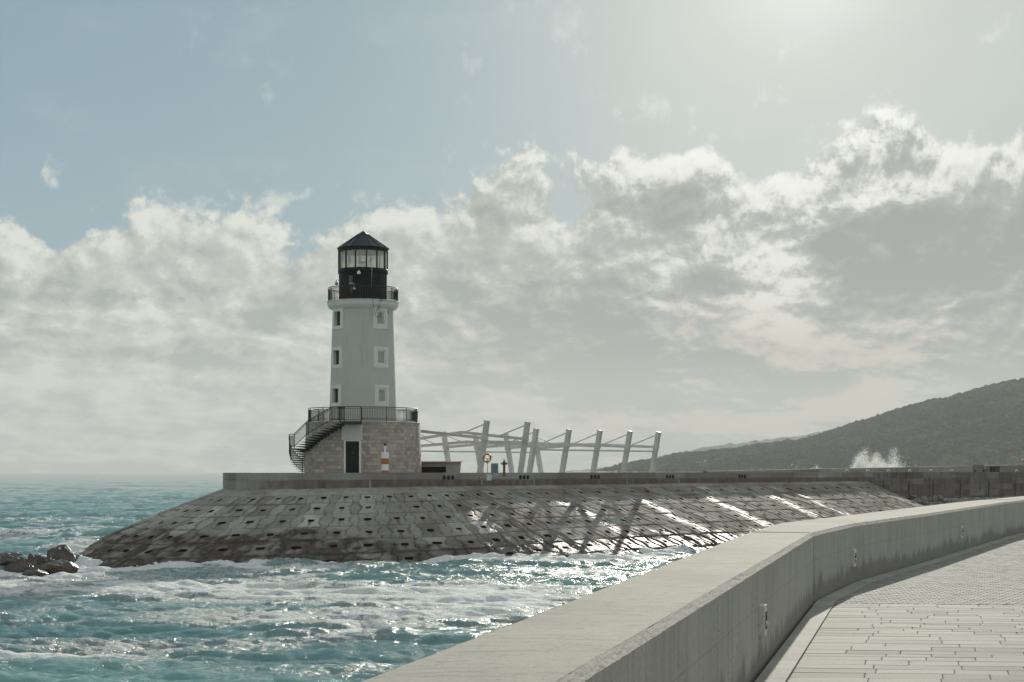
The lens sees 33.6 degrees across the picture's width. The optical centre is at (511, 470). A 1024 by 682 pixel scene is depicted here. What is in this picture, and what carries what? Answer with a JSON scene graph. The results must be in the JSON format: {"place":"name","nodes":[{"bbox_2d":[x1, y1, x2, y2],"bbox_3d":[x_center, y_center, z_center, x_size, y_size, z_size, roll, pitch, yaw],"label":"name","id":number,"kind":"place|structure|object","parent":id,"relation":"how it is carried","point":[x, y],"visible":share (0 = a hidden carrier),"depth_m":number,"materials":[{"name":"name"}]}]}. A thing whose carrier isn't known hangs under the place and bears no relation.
{"place":"outdoors","nodes":[
{"label":"outdoors","id":0,"kind":"place"},
{"bbox_2d":[0,473,705,681],"bbox_3d":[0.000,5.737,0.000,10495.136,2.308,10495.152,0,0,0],"label":"sea","id":1,"kind":"structure","parent":0,"point":[286,619],"depth_m":73.33,"materials":[{"name":"liquid"}]},
{"bbox_2d":[0,556,19,565],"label":"rock","id":2,"kind":"object","parent":1,"relation":"in","point":[5,560],"visible":0.53,"depth_m":107.34,"materials":[{"name":"grey stone"}]},
{"bbox_2d":[0,551,23,557],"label":"rock","id":3,"kind":"object","parent":1,"relation":"in","point":[13,554],"visible":0.38,"depth_m":111.22,"materials":[{"name":"grey stone"}]},
{"bbox_2d":[3,559,33,572],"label":"rock","id":4,"kind":"object","parent":1,"relation":"in","point":[19,565],"visible":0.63,"depth_m":100.50,"materials":[{"name":"grey stone"}]},
{"bbox_2d":[27,553,38,566],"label":"rock","id":5,"kind":"object","parent":1,"relation":"in","point":[32,560],"visible":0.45,"depth_m":104.83,"materials":[{"name":"grey stone"}]},
{"bbox_2d":[21,569,47,575],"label":"rock","id":6,"kind":"object","parent":1,"relation":"in","point":[33,572],"visible":0.91,"depth_m":96.18,"materials":[{"name":"grey stone"}]},
{"bbox_2d":[34,555,55,564],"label":"rock","id":7,"kind":"object","parent":1,"relation":"in","point":[42,559],"visible":0.41,"depth_m":105.27,"materials":[{"name":"grey stone"}]},
{"bbox_2d":[32,559,78,574],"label":"rock","id":8,"kind":"object","parent":1,"relation":"in","point":[56,566],"visible":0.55,"depth_m":98.27,"materials":[{"name":"grey stone"}]},
{"bbox_2d":[47,544,80,561],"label":"rock","id":9,"kind":"object","parent":1,"relation":"in","point":[63,552],"visible":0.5,"depth_m":107.97,"materials":[{"name":"grey stone"}]},
{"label":"mole deck","id":10,"kind":"structure","parent":1,"relation":"in","visible":0},
{"bbox_2d":[289,231,421,472],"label":"lighthouse","id":11,"kind":"object","parent":10,"relation":"on","point":[358,429],"visible":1,"depth_m":127.72,"materials":[{"name":"paint"}]},
{"bbox_2d":[341,274,348,298],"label":"lantern door","id":12,"kind":"structure","parent":11,"relation":"in","point":[344,278],"depth_m":128.56,"materials":[{"name":"black paint"}]},
{"bbox_2d":[344,440,360,472],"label":"door","id":13,"kind":"structure","parent":11,"relation":"in","point":[352,448],"depth_m":125.52,"materials":[{"name":"black paint"}]},
{"bbox_2d":[381,443,388,472],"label":"light marker","id":14,"kind":"object","parent":10,"relation":"on","point":[384,461],"visible":0.92,"depth_m":123.40,"materials":[{"name":"white plastic"}]},
{"bbox_2d":[421,461,462,472],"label":"bar counter","id":15,"kind":"object","parent":10,"relation":"on","point":[441,466],"visible":0.53,"depth_m":131.12,"materials":[{"name":"stone"}]},
{"bbox_2d":[420,420,530,472],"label":"pergola","id":16,"kind":"object","parent":10,"relation":"on","point":[484,435],"visible":0.64,"depth_m":128.26,"materials":[{"name":"white metal"}]},
{"bbox_2d":[482,453,492,479],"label":"lifebuoy stand","id":17,"kind":"object","parent":10,"relation":"on","point":[489,476],"visible":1,"depth_m":119.43,"materials":[{"name":"metal"}]},
{"bbox_2d":[491,463,497,475],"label":"information board","id":18,"kind":"object","parent":10,"relation":"on","point":[494,469],"visible":0.82,"depth_m":121.24,"materials":[{"name":"metal"}]},
{"bbox_2d":[501,459,507,475],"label":"fire hydrant","id":19,"kind":"object","parent":10,"relation":"on","point":[503,463],"visible":1,"depth_m":121.92,"materials":[{"name":"metal"}]},
{"bbox_2d":[421,428,660,472],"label":"pergola","id":20,"kind":"object","parent":10,"relation":"on","point":[535,446],"visible":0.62,"depth_m":137.63,"materials":[{"name":"white metal"}]},
{"bbox_2d":[223,472,872,489],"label":"mole wall","id":21,"kind":"structure","parent":10,"relation":"on","point":[249,481],"depth_m":124.41,"materials":[{"name":"concrete"}]},
{"bbox_2d":[703,465,1023,471],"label":"sea parapet","id":22,"kind":"structure","parent":10,"relation":"on","point":[1009,468],"depth_m":188.85,"materials":[{"name":"concrete"}]},
{"bbox_2d":[873,472,1023,499],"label":"quay wall","id":23,"kind":"structure","parent":10,"relation":"on","point":[907,485],"depth_m":175.44,"materials":[{"name":"concrete"}]},
{"bbox_2d":[973,465,986,471],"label":"bench","id":24,"kind":"object","parent":10,"relation":"on","point":[978,467],"visible":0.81,"depth_m":194.26,"materials":[{"name":"black metal"}]},
{"bbox_2d":[989,466,999,471],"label":"planter","id":25,"kind":"object","parent":10,"relation":"on","point":[994,468],"visible":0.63,"depth_m":196.38,"materials":[{"name":"grey wood"}]},
{"bbox_2d":[79,481,923,567],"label":"block revetment","id":26,"kind":"object","parent":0,"point":[395,524],"visible":0.66,"depth_m":114.27,"materials":[{"name":"grey concrete"}]},
{"bbox_2d":[0,0,1023,472],"label":"sky","id":27,"kind":"structure","parent":0,"point":[697,224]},
{"bbox_2d":[566,430,827,471],"bbox_3d":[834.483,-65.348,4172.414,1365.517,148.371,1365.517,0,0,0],"label":"hill","id":28,"kind":"structure","parent":0,"point":[730,445],"depth_m":4371.04,"materials":[{"name":"green plant"}]},
{"bbox_2d":[565,404,1023,472],"bbox_3d":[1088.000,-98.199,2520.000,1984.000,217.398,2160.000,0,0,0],"label":"hill","id":29,"kind":"structure","parent":0,"point":[616,471],"depth_m":2430.65,"materials":[{"name":"green plant"}]},
{"bbox_2d":[597,378,1023,471],"bbox_3d":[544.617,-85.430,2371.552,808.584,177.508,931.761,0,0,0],"label":"scrub forest","id":30,"kind":"object","parent":29,"relation":"on","point":[978,441],"visible":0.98,"depth_m":2357.73,"materials":[{"name":"green plant"}]},
{"bbox_2d":[849,446,909,467],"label":"sea spray","id":31,"kind":"object","parent":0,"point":[866,461],"visible":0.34,"depth_m":213.57,"materials":[{"name":"white liquid"}]},
{"bbox_2d":[918,495,1022,505],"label":"rubble bank","id":32,"kind":"structure","parent":0,"point":[963,500],"depth_m":176.18,"materials":[{"name":"grey stone"}]},
{"bbox_2d":[937,495,943,500],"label":"rubble stone","id":33,"kind":"object","parent":32,"relation":"on","point":[940,497],"visible":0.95,"depth_m":170.44,"materials":[{"name":"grey stone"}]},
{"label":"promenade ground","id":34,"kind":"structure","parent":0,"visible":0},
{"bbox_2d":[362,496,1023,681],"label":"parapet wall","id":35,"kind":"structure","parent":34,"relation":"on","point":[693,617],"depth_m":12.07,"materials":[{"name":"grey concrete"}]},
{"bbox_2d":[759,604,767,636],"bbox_3d":[2.097,1.245,14.143,0.074,0.260,0.200,0,0,13],"label":"wall lamp","id":36,"kind":"object","parent":35,"relation":"attached to","point":[763,623],"visible":1,"depth_m":14.05,"materials":[{"name":"metal"}]},
{"bbox_2d":[851,549,856,566],"bbox_3d":[5.035,1.280,24.989,0.074,0.260,0.200,0,0,20],"label":"wall lamp","id":37,"kind":"object","parent":35,"relation":"attached to","point":[853,558],"visible":1,"depth_m":24.90,"materials":[{"name":"metal"}]},
{"bbox_2d":[960,525,963,537],"bbox_3d":[9.268,1.260,34.988,0.074,0.260,0.200,0,0,23],"label":"wall lamp","id":38,"kind":"object","parent":35,"relation":"attached to","point":[961,531],"visible":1,"depth_m":34.90,"materials":[{"name":"metal"}]},
{"bbox_2d":[755,533,1023,681],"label":"kerb strip","id":39,"kind":"object","parent":34,"relation":"on","point":[783,662],"visible":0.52,"depth_m":18.09,"materials":[{"name":"concrete"}]},
{"bbox_2d":[787,604,1023,681],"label":"slab paving","id":40,"kind":"structure","parent":34,"relation":"on","point":[907,643],"depth_m":16.04,"materials":[{"name":"grey stone"}]},
{"bbox_2d":[835,535,1023,605],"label":"block paving","id":41,"kind":"structure","parent":34,"relation":"on","point":[992,574],"depth_m":24.86,"materials":[{"name":"grey stone"}]}
]}

